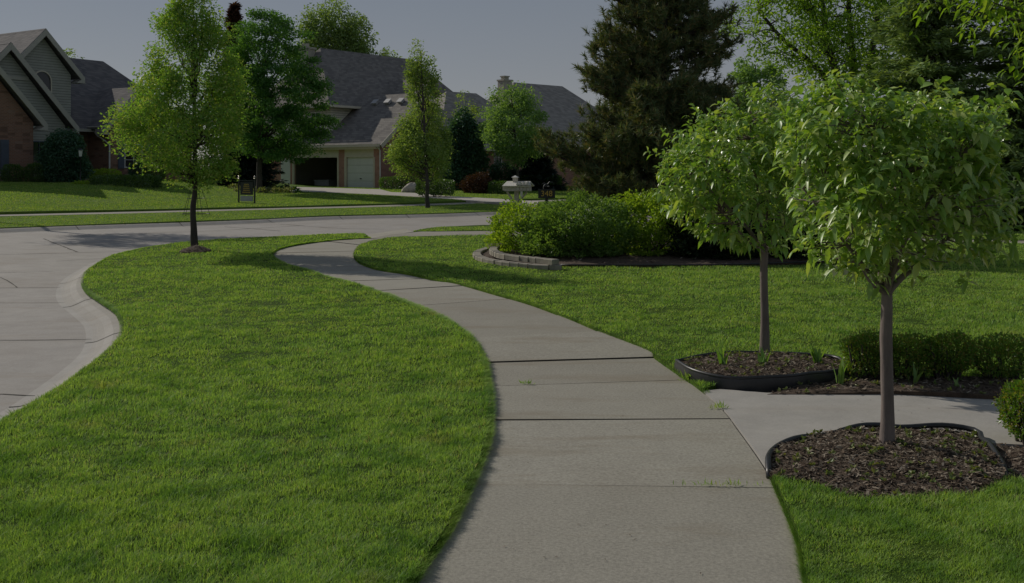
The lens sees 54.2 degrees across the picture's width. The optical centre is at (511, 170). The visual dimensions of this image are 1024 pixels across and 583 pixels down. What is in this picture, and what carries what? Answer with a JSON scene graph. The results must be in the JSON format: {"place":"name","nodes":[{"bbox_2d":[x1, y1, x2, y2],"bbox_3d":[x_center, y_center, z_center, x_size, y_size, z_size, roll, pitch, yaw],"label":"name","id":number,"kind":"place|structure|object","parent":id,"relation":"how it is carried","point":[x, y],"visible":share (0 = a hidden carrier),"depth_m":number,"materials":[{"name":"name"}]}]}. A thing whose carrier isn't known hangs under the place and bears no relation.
{"place":"outdoors","nodes":[
{"label":"outdoors","id":0,"kind":"place"},
{"bbox_2d":[0,232,497,582],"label":"lawn","id":1,"kind":"structure","parent":0,"point":[246,353],"depth_m":6.16,"materials":[{"name":"green plant"}]},
{"bbox_2d":[98,0,257,245],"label":"street tree","id":2,"kind":"object","parent":1,"relation":"on","point":[168,81],"visible":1,"depth_m":19.42,"materials":[{"name":"green plant"}]},
{"bbox_2d":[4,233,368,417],"bbox_3d":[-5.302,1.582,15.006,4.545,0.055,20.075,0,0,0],"label":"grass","id":3,"kind":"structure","parent":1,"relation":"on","point":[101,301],"depth_m":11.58,"materials":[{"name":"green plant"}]},
{"bbox_2d":[179,244,210,253],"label":"mulch","id":4,"kind":"object","parent":1,"relation":"on","point":[195,248],"visible":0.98,"depth_m":19.12,"materials":[{"name":"brown wood"}]},
{"bbox_2d":[0,201,597,228],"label":"lawn","id":5,"kind":"structure","parent":0,"point":[200,220],"depth_m":35.08,"materials":[{"name":"green plant"}]},
{"bbox_2d":[183,189,209,215],"bbox_3d":[-11.025,1.147,34.908,0.980,1.010,0.795,0,0,0],"label":"plant frame","id":6,"kind":"object","parent":5,"relation":"on","point":[197,203],"visible":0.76,"depth_m":34.97,"materials":[{"name":"green metal"}]},
{"bbox_2d":[382,38,457,207],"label":"street tree","id":7,"kind":"object","parent":5,"relation":"on","point":[426,140],"visible":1,"depth_m":43.06,"materials":[{"name":"green plant"}]},
{"bbox_2d":[716,47,790,151],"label":"tree","id":8,"kind":"object","parent":5,"relation":"on","point":[750,75],"visible":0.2,"depth_m":57.47,"materials":[{"name":"green plant"}]},
{"bbox_2d":[0,195,727,216],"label":"sidewalk","id":9,"kind":"structure","parent":0,"point":[45,214],"depth_m":39.75,"materials":[{"name":"concrete"}]},
{"bbox_2d":[0,176,738,213],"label":"lawn","id":10,"kind":"structure","parent":0,"point":[37,211],"depth_m":44.52,"materials":[{"name":"green plant"}]},
{"bbox_2d":[0,163,24,181],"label":"round shrub","id":11,"kind":"object","parent":10,"relation":"on","point":[17,174],"visible":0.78,"depth_m":52.79,"materials":[{"name":"green plant"}]},
{"bbox_2d":[22,162,45,181],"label":"round shrub","id":12,"kind":"object","parent":10,"relation":"on","point":[37,178],"visible":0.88,"depth_m":53.27,"materials":[{"name":"green plant"}]},
{"bbox_2d":[34,127,95,181],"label":"round shrub","id":13,"kind":"object","parent":10,"relation":"on","point":[56,165],"visible":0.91,"depth_m":53.88,"materials":[{"name":"green plant"}]},
{"bbox_2d":[64,48,84,58],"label":"tree","id":14,"kind":"object","parent":10,"relation":"on","point":[68,53],"visible":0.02,"depth_m":81.99,"materials":[{"name":"green plant"}]},
{"bbox_2d":[70,180,90,183],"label":"mound shrub","id":15,"kind":"object","parent":10,"relation":"on","point":[79,182],"visible":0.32,"depth_m":51.63,"materials":[{"name":"green plant"}]},
{"bbox_2d":[78,147,82,180],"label":"lamp post","id":16,"kind":"object","parent":10,"relation":"on","point":[80,150],"visible":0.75,"depth_m":52.97,"materials":[{"name":"black metal"}]},
{"bbox_2d":[0,28,198,180],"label":"house","id":17,"kind":"structure","parent":10,"relation":"on","point":[47,84],"depth_m":60.22,"materials":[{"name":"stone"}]},
{"bbox_2d":[33,141,48,171],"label":"window","id":18,"kind":"structure","parent":17,"relation":"in","point":[36,147],"depth_m":58.09,"materials":[{"name":"black glass"}]},
{"bbox_2d":[36,70,51,91],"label":"window","id":19,"kind":"structure","parent":17,"relation":"in","point":[44,76],"depth_m":60.21,"materials":[{"name":"grey glass"}]},
{"bbox_2d":[124,144,142,167],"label":"window","id":20,"kind":"structure","parent":17,"relation":"in","point":[129,159],"depth_m":64.61,"materials":[{"name":"black glass"}]},
{"bbox_2d":[87,168,125,180],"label":"mound shrub","id":21,"kind":"object","parent":10,"relation":"on","point":[112,170],"visible":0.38,"depth_m":55.97,"materials":[{"name":"green plant"}]},
{"bbox_2d":[80,174,171,187],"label":"hedge","id":22,"kind":"object","parent":10,"relation":"on","point":[130,179],"visible":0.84,"depth_m":51.39,"materials":[{"name":"green plant"}]},
{"bbox_2d":[127,161,148,178],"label":"round shrub","id":23,"kind":"object","parent":10,"relation":"on","point":[135,169],"visible":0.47,"depth_m":60.13,"materials":[{"name":"green plant"}]},
{"bbox_2d":[143,166,165,178],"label":"round shrub","id":24,"kind":"object","parent":10,"relation":"on","point":[162,175],"visible":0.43,"depth_m":60.27,"materials":[{"name":"green plant"}]},
{"bbox_2d":[213,1,247,137],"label":"tree","id":25,"kind":"object","parent":10,"relation":"on","point":[233,15],"visible":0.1,"depth_m":79.67,"materials":[{"name":"green plant"}]},
{"bbox_2d":[238,176,255,202],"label":"post sign","id":26,"kind":"object","parent":10,"relation":"on","point":[245,188],"visible":0.99,"depth_m":43.74,"materials":[{"name":"black metal"}]},
{"bbox_2d":[212,107,289,187],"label":"spruce tree","id":27,"kind":"object","parent":10,"relation":"on","point":[247,166],"visible":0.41,"depth_m":59.28,"materials":[{"name":"green plant"}]},
{"bbox_2d":[256,186,267,192],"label":"hosta plant","id":28,"kind":"object","parent":10,"relation":"on","point":[259,189],"visible":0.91,"depth_m":54.32,"materials":[{"name":"green plant"}]},
{"bbox_2d":[220,6,344,192],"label":"maple tree","id":29,"kind":"object","parent":10,"relation":"on","point":[260,83],"visible":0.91,"depth_m":53.96,"materials":[{"name":"green plant"}]},
{"bbox_2d":[282,186,295,192],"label":"hosta plant","id":30,"kind":"object","parent":10,"relation":"on","point":[289,189],"visible":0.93,"depth_m":54.93,"materials":[{"name":"green plant"}]},
{"bbox_2d":[293,0,402,57],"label":"tree","id":31,"kind":"object","parent":10,"relation":"on","point":[345,36],"visible":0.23,"depth_m":94.78,"materials":[{"name":"green plant"}]},
{"bbox_2d":[255,43,452,187],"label":"garage house","id":32,"kind":"structure","parent":10,"relation":"on","point":[369,98],"depth_m":70.76,"materials":[{"name":"brick"}]},
{"bbox_2d":[314,180,336,185],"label":"storage chest","id":33,"kind":"object","parent":32,"relation":"in","point":[326,182],"visible":0.76,"depth_m":71.94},
{"bbox_2d":[347,157,372,187],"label":"garage door","id":34,"kind":"structure","parent":32,"relation":"in","point":[359,169],"depth_m":67.14,"materials":[{"name":"paint"}]},
{"bbox_2d":[378,176,418,188],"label":"hedge","id":35,"kind":"object","parent":10,"relation":"on","point":[390,182],"visible":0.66,"depth_m":63.33,"materials":[{"name":"green plant"}]},
{"bbox_2d":[401,182,415,192],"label":"boulder","id":36,"kind":"object","parent":10,"relation":"on","point":[409,187],"visible":0.58,"depth_m":57.73,"materials":[{"name":"stone"}]},
{"bbox_2d":[415,178,455,196],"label":"hedge","id":37,"kind":"object","parent":10,"relation":"on","point":[434,190],"visible":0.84,"depth_m":52.30,"materials":[{"name":"green plant"}]},
{"bbox_2d":[440,105,491,189],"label":"evergreen tree","id":38,"kind":"object","parent":10,"relation":"on","point":[469,156],"visible":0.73,"depth_m":63.18,"materials":[{"name":"green plant"}]},
{"bbox_2d":[451,91,483,127],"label":"tree","id":39,"kind":"object","parent":10,"relation":"on","point":[474,110],"visible":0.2,"depth_m":67.94,"materials":[{"name":"green plant"}]},
{"bbox_2d":[456,169,491,193],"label":"barberry","id":40,"kind":"object","parent":10,"relation":"on","point":[470,186],"visible":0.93,"depth_m":58.65,"materials":[{"name":"red plant"}]},
{"bbox_2d":[487,180,513,193],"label":"hedge","id":41,"kind":"object","parent":10,"relation":"on","point":[497,187],"visible":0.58,"depth_m":58.23,"materials":[{"name":"green plant"}]},
{"bbox_2d":[486,158,515,187],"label":"window shrub","id":42,"kind":"object","parent":10,"relation":"on","point":[497,174],"visible":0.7,"depth_m":65.48,"materials":[{"name":"green plant"}]},
{"bbox_2d":[474,80,557,191],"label":"maple tree","id":43,"kind":"object","parent":10,"relation":"on","point":[517,152],"visible":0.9,"depth_m":61.26,"materials":[{"name":"green plant"}]},
{"bbox_2d":[404,76,655,186],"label":"chimney house","id":44,"kind":"structure","parent":10,"relation":"on","point":[560,104],"depth_m":76.45,"materials":[{"name":"brick"}]},
{"bbox_2d":[494,153,501,166],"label":"window","id":45,"kind":"structure","parent":44,"relation":"in","point":[496,157],"depth_m":69.00,"materials":[{"name":"grey glass"}]},
{"bbox_2d":[511,147,568,190],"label":"blue spruce","id":46,"kind":"object","parent":10,"relation":"on","point":[540,167],"visible":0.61,"depth_m":64.30,"materials":[{"name":"green plant"}]},
{"bbox_2d":[294,187,538,206],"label":"driveway","id":47,"kind":"structure","parent":0,"point":[384,192],"depth_m":55.09,"materials":[{"name":"concrete"}]},
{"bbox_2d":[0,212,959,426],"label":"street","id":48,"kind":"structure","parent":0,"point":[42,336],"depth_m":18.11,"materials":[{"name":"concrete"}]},
{"bbox_2d":[0,209,596,418],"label":"kerb","id":49,"kind":"structure","parent":48,"relation":"on","point":[98,321],"depth_m":12.78,"materials":[{"name":"concrete"}]},
{"bbox_2d":[0,0,1017,165],"label":"sky","id":50,"kind":"structure","parent":0,"point":[473,43],"materials":[{"name":"grey"}]},
{"bbox_2d":[274,229,1023,582],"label":"sidewalk","id":51,"kind":"structure","parent":0,"point":[548,499],"depth_m":5.38,"materials":[{"name":"concrete"}]},
{"bbox_2d":[673,477,762,485],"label":"weed","id":52,"kind":"object","parent":51,"relation":"on","point":[716,483],"visible":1,"depth_m":5.08,"materials":[{"name":"green plant"}]},
{"bbox_2d":[709,400,728,408],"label":"weed","id":53,"kind":"object","parent":51,"relation":"on","point":[719,404],"visible":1,"depth_m":6.72,"materials":[{"name":"green plant"}]},
{"bbox_2d":[354,226,1023,582],"bbox_3d":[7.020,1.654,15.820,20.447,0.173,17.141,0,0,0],"label":"lawn","id":54,"kind":"structure","parent":0,"point":[680,308],"depth_m":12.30,"materials":[{"name":"green plant"}]},
{"bbox_2d":[502,261,512,266],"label":"wall block","id":55,"kind":"structure","parent":54,"relation":"on","point":[506,263],"depth_m":16.53,"materials":[{"name":"grey concrete"}]},
{"bbox_2d":[510,262,522,267],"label":"wall block","id":56,"kind":"structure","parent":54,"relation":"on","point":[514,264],"depth_m":16.38,"materials":[{"name":"grey concrete"}]},
{"bbox_2d":[519,263,531,268],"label":"wall block","id":57,"kind":"structure","parent":54,"relation":"on","point":[522,265],"depth_m":16.24,"materials":[{"name":"grey concrete"}]},
{"bbox_2d":[529,257,541,262],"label":"wall block","id":58,"kind":"structure","parent":57,"relation":"on","point":[532,259],"depth_m":16.36,"materials":[{"name":"grey concrete"}]},
{"bbox_2d":[520,256,531,261],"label":"wall block","id":59,"kind":"structure","parent":54,"relation":"on","point":[524,258],"depth_m":16.51,"materials":[{"name":"grey concrete"}]},
{"bbox_2d":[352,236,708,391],"bbox_3d":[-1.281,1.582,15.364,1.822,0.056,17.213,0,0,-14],"label":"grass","id":60,"kind":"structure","parent":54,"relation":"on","point":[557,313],"depth_m":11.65,"materials":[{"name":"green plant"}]},
{"bbox_2d":[535,264,548,269],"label":"wall block","id":61,"kind":"structure","parent":54,"relation":"on","point":[542,266],"depth_m":15.99,"materials":[{"name":"grey concrete"}]},
{"bbox_2d":[536,258,548,263],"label":"wall block","id":62,"kind":"structure","parent":61,"relation":"on","point":[540,260],"depth_m":16.19,"materials":[{"name":"grey concrete"}]},
{"bbox_2d":[549,264,561,269],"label":"wall block","id":63,"kind":"structure","parent":54,"relation":"on","point":[556,267],"depth_m":15.96,"materials":[{"name":"grey concrete"}]},
{"bbox_2d":[543,258,558,264],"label":"wall block","id":64,"kind":"structure","parent":63,"relation":"on","point":[550,261],"depth_m":16.01,"materials":[{"name":"grey concrete"}]},
{"bbox_2d":[507,188,647,257],"bbox_3d":[1.191,0.970,18.171,2.576,1.285,2.343,0,0,0],"label":"sage shrub","id":65,"kind":"object","parent":54,"relation":"on","point":[572,239],"visible":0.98,"depth_m":17.66,"materials":[{"name":"green plant"}]},
{"bbox_2d":[530,0,750,241],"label":"pine tree","id":66,"kind":"object","parent":54,"relation":"on","point":[630,76],"visible":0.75,"depth_m":20.30,"materials":[{"name":"green plant"}]},
{"bbox_2d":[597,189,708,255],"bbox_3d":[2.573,0.983,18.422,2.114,1.345,2.251,0,0,0],"label":"green shrub","id":67,"kind":"object","parent":54,"relation":"on","point":[659,238],"visible":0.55,"depth_m":17.91,"materials":[{"name":"green plant"}]},
{"bbox_2d":[678,370,690,380],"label":"weed","id":68,"kind":"object","parent":54,"relation":"on","point":[687,378],"visible":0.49,"depth_m":7.60,"materials":[{"name":"green plant"}]},
{"bbox_2d":[482,241,897,266],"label":"mulch","id":69,"kind":"object","parent":54,"relation":"on","point":[624,258],"visible":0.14,"depth_m":17.09,"materials":[{"name":"brown wood"}]},
{"bbox_2d":[505,254,514,259],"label":"wall block","id":70,"kind":"structure","parent":69,"relation":"on","point":[508,256],"depth_m":16.83,"materials":[{"name":"grey concrete"}]},
{"bbox_2d":[512,255,521,260],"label":"wall block","id":71,"kind":"structure","parent":69,"relation":"on","point":[516,258],"depth_m":16.66,"materials":[{"name":"grey concrete"}]},
{"bbox_2d":[484,199,560,252],"bbox_3d":[0.353,1.046,18.911,1.766,1.030,1.621,0,0,0],"label":"yellow shrub","id":72,"kind":"object","parent":69,"relation":"on","point":[501,226],"visible":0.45,"depth_m":18.68,"materials":[{"name":"green plant"}]},
{"bbox_2d":[561,260,840,265],"bbox_3d":[3.247,1.548,16.595,4.906,0.021,0.398,0,0,-9],"label":"bed edging","id":73,"kind":"object","parent":54,"relation":"on","point":[680,264],"visible":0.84,"depth_m":16.36,"materials":[{"name":"black plastic"}]},
{"bbox_2d":[655,195,763,259],"bbox_3d":[3.518,1.031,17.768,1.950,1.255,2.049,0,0,0],"label":"yew shrub","id":74,"kind":"object","parent":54,"relation":"on","point":[687,247],"visible":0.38,"depth_m":17.26,"materials":[{"name":"green plant"}]},
{"bbox_2d":[674,351,848,391],"bbox_3d":[1.968,1.557,7.849,1.362,0.127,0.997,0,0,-32],"label":"bed edging","id":75,"kind":"object","parent":54,"relation":"on","point":[765,383],"visible":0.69,"depth_m":7.35,"materials":[{"name":"black plastic"}]},
{"bbox_2d":[681,349,845,375],"bbox_3d":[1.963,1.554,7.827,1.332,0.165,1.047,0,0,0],"label":"mulch","id":76,"kind":"object","parent":54,"relation":"on","point":[797,363],"visible":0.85,"depth_m":7.71,"materials":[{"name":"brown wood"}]},
{"bbox_2d":[715,346,730,364],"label":"iris plant","id":77,"kind":"object","parent":76,"relation":"on","point":[721,357],"visible":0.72,"depth_m":7.75,"materials":[{"name":"green plant"}]},
{"bbox_2d":[643,75,839,350],"bbox_3d":[1.967,0.437,8.531,1.723,2.480,1.602,0,0,0],"label":"ornamental tree","id":78,"kind":"object","parent":76,"relation":"on","point":[702,168],"visible":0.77,"depth_m":8.33,"materials":[{"name":"green plant"}]},
{"bbox_2d":[757,347,770,363],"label":"iris plant","id":79,"kind":"object","parent":76,"relation":"on","point":[762,359],"visible":0.65,"depth_m":7.73,"materials":[{"name":"green plant"}]},
{"bbox_2d":[801,343,827,362],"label":"iris plant","id":80,"kind":"object","parent":76,"relation":"on","point":[817,356],"visible":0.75,"depth_m":7.85,"materials":[{"name":"green plant"}]},
{"bbox_2d":[729,200,854,259],"bbox_3d":[5.011,1.007,17.917,2.411,1.215,2.230,0,0,0],"label":"yew shrub","id":81,"kind":"object","parent":54,"relation":"on","point":[798,253],"visible":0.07,"depth_m":17.26,"materials":[{"name":"green plant"}]},
{"bbox_2d":[767,375,1022,399],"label":"mulch","id":82,"kind":"object","parent":54,"relation":"on","point":[930,388],"visible":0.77,"depth_m":7.21,"materials":[{"name":"brown wood"}]},
{"bbox_2d":[832,357,848,384],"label":"iris plant","id":83,"kind":"object","parent":82,"relation":"on","point":[841,370],"visible":0.97,"depth_m":7.38,"materials":[{"name":"green plant"}]},
{"bbox_2d":[838,328,896,379],"bbox_3d":[2.727,1.407,7.679,0.423,0.379,0.424,0,0,0],"label":"boxwood","id":84,"kind":"object","parent":82,"relation":"on","point":[861,344],"visible":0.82,"depth_m":7.60,"materials":[{"name":"green plant"}]},
{"bbox_2d":[778,372,1023,393],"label":"weeds","id":85,"kind":"object","parent":82,"relation":"on","point":[876,382],"visible":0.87,"depth_m":7.33,"materials":[{"name":"plant"}]},
{"bbox_2d":[877,328,944,379],"bbox_3d":[3.016,1.400,7.609,0.448,0.391,0.433,0,0,0],"label":"boxwood","id":86,"kind":"object","parent":82,"relation":"on","point":[909,354],"visible":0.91,"depth_m":7.52,"materials":[{"name":"green plant"}]},
{"bbox_2d":[907,362,922,383],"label":"iris plant","id":87,"kind":"object","parent":82,"relation":"on","point":[916,377],"visible":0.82,"depth_m":7.39,"materials":[{"name":"green plant"}]},
{"bbox_2d":[922,330,981,378],"bbox_3d":[3.296,1.399,7.566,0.434,0.393,0.389,0,0,0],"label":"boxwood","id":88,"kind":"object","parent":82,"relation":"on","point":[951,363],"visible":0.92,"depth_m":7.49,"materials":[{"name":"green plant"}]},
{"bbox_2d":[967,329,1023,379],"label":"boxwood","id":89,"kind":"object","parent":82,"relation":"on","point":[991,368],"visible":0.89,"depth_m":7.50,"materials":[{"name":"green plant"}]},
{"bbox_2d":[897,0,1023,84],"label":"tree","id":90,"kind":"object","parent":54,"relation":"on","point":[986,7],"visible":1,"depth_m":9.73,"materials":[{"name":"green plant"}]},
{"bbox_2d":[414,225,1023,240],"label":"lawn","id":91,"kind":"structure","parent":0,"point":[471,226],"depth_m":26.36,"materials":[{"name":"green plant"}]},
{"bbox_2d":[502,175,533,215],"bbox_3d":[0.166,0.896,27.985,0.800,1.507,0.590,0,0,14],"label":"mailbox","id":92,"kind":"object","parent":91,"relation":"on","point":[515,185],"visible":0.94,"depth_m":27.84,"materials":[{"name":"white wood"}]},
{"bbox_2d":[538,181,554,203],"bbox_3d":[0.941,0.979,27.400,0.460,1.342,0.440,0,0,0],"label":"address sign","id":93,"kind":"object","parent":91,"relation":"on","point":[546,192],"visible":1,"depth_m":27.19,"materials":[{"name":"black metal"}]},
{"bbox_2d":[941,0,1023,230],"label":"spruce tree","id":94,"kind":"object","parent":91,"relation":"on","point":[1016,153],"visible":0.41,"depth_m":27.00,"materials":[{"name":"green plant"}]},
{"bbox_2d":[702,389,1023,468],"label":"path","id":95,"kind":"structure","parent":0,"point":[763,423],"depth_m":6.57,"materials":[{"name":"concrete"}]},
{"bbox_2d":[991,376,1023,444],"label":"boxwood","id":96,"kind":"object","parent":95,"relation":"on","point":[1010,408],"visible":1,"depth_m":5.87,"materials":[{"name":"green plant"}]},
{"bbox_2d":[772,475,1023,582],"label":"lawn","id":97,"kind":"structure","parent":0,"point":[918,546],"depth_m":4.21,"materials":[{"name":"green plant"}]},
{"bbox_2d":[767,475,816,582],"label":"grass","id":98,"kind":"structure","parent":97,"relation":"on","point":[799,557],"depth_m":4.25,"materials":[{"name":"green plant"}]},
{"bbox_2d":[765,422,1007,478],"bbox_3d":[2.060,1.582,5.467,1.480,0.107,1.342,0,0,0],"label":"bed edging","id":99,"kind":"object","parent":97,"relation":"on","point":[979,433],"visible":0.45,"depth_m":5.92,"materials":[{"name":"black plastic"}]},
{"bbox_2d":[769,426,1005,498],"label":"mulch","id":100,"kind":"object","parent":97,"relation":"on","point":[844,456],"visible":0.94,"depth_m":5.27,"materials":[{"name":"brown wood"}]},
{"bbox_2d":[775,425,996,494],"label":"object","id":101,"kind":"object","parent":100,"relation":"on","point":[921,475],"visible":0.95,"depth_m":5.40,"materials":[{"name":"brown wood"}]},
{"bbox_2d":[751,64,1023,443],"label":"ornamental tree","id":102,"kind":"object","parent":100,"relation":"on","point":[961,171],"visible":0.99,"depth_m":5.36,"materials":[{"name":"green plant"}]},
{"bbox_2d":[987,443,1023,477],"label":"mulch","id":103,"kind":"object","parent":97,"relation":"on","point":[1013,457],"visible":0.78,"depth_m":5.49,"materials":[{"name":"brown wood"}]},
{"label":"lawn","id":104,"kind":"structure","parent":0,"visible":0},
{"bbox_2d":[733,100,841,213],"bbox_3d":[9.515,-0.114,33.001,6.088,4.602,5.659,0,0,0],"label":"spruce tree","id":105,"kind":"object","parent":104,"relation":"on","point":[779,167],"depth_m":32.05,"materials":[{"name":"green plant"}]},
{"bbox_2d":[716,0,925,139],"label":"tree","id":106,"kind":"object","parent":104,"relation":"on","point":[820,34],"visible":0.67,"depth_m":37.40,"materials":[{"name":"green plant"}]},
{"bbox_2d":[847,0,1023,229],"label":"spruce tree","id":107,"kind":"object","parent":104,"relation":"on","point":[933,51],"visible":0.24,"depth_m":28.42,"materials":[{"name":"green plant"}]},
{"bbox_3d":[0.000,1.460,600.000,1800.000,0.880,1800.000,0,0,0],"label":"ground","id":108,"kind":"structure","parent":0,"visible":0},
{"bbox_2d":[519,174,565,184],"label":"hedge","id":109,"kind":"object","parent":108,"relation":"on","point":[560,182],"visible":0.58,"depth_m":64.08,"materials":[{"name":"green plant"}]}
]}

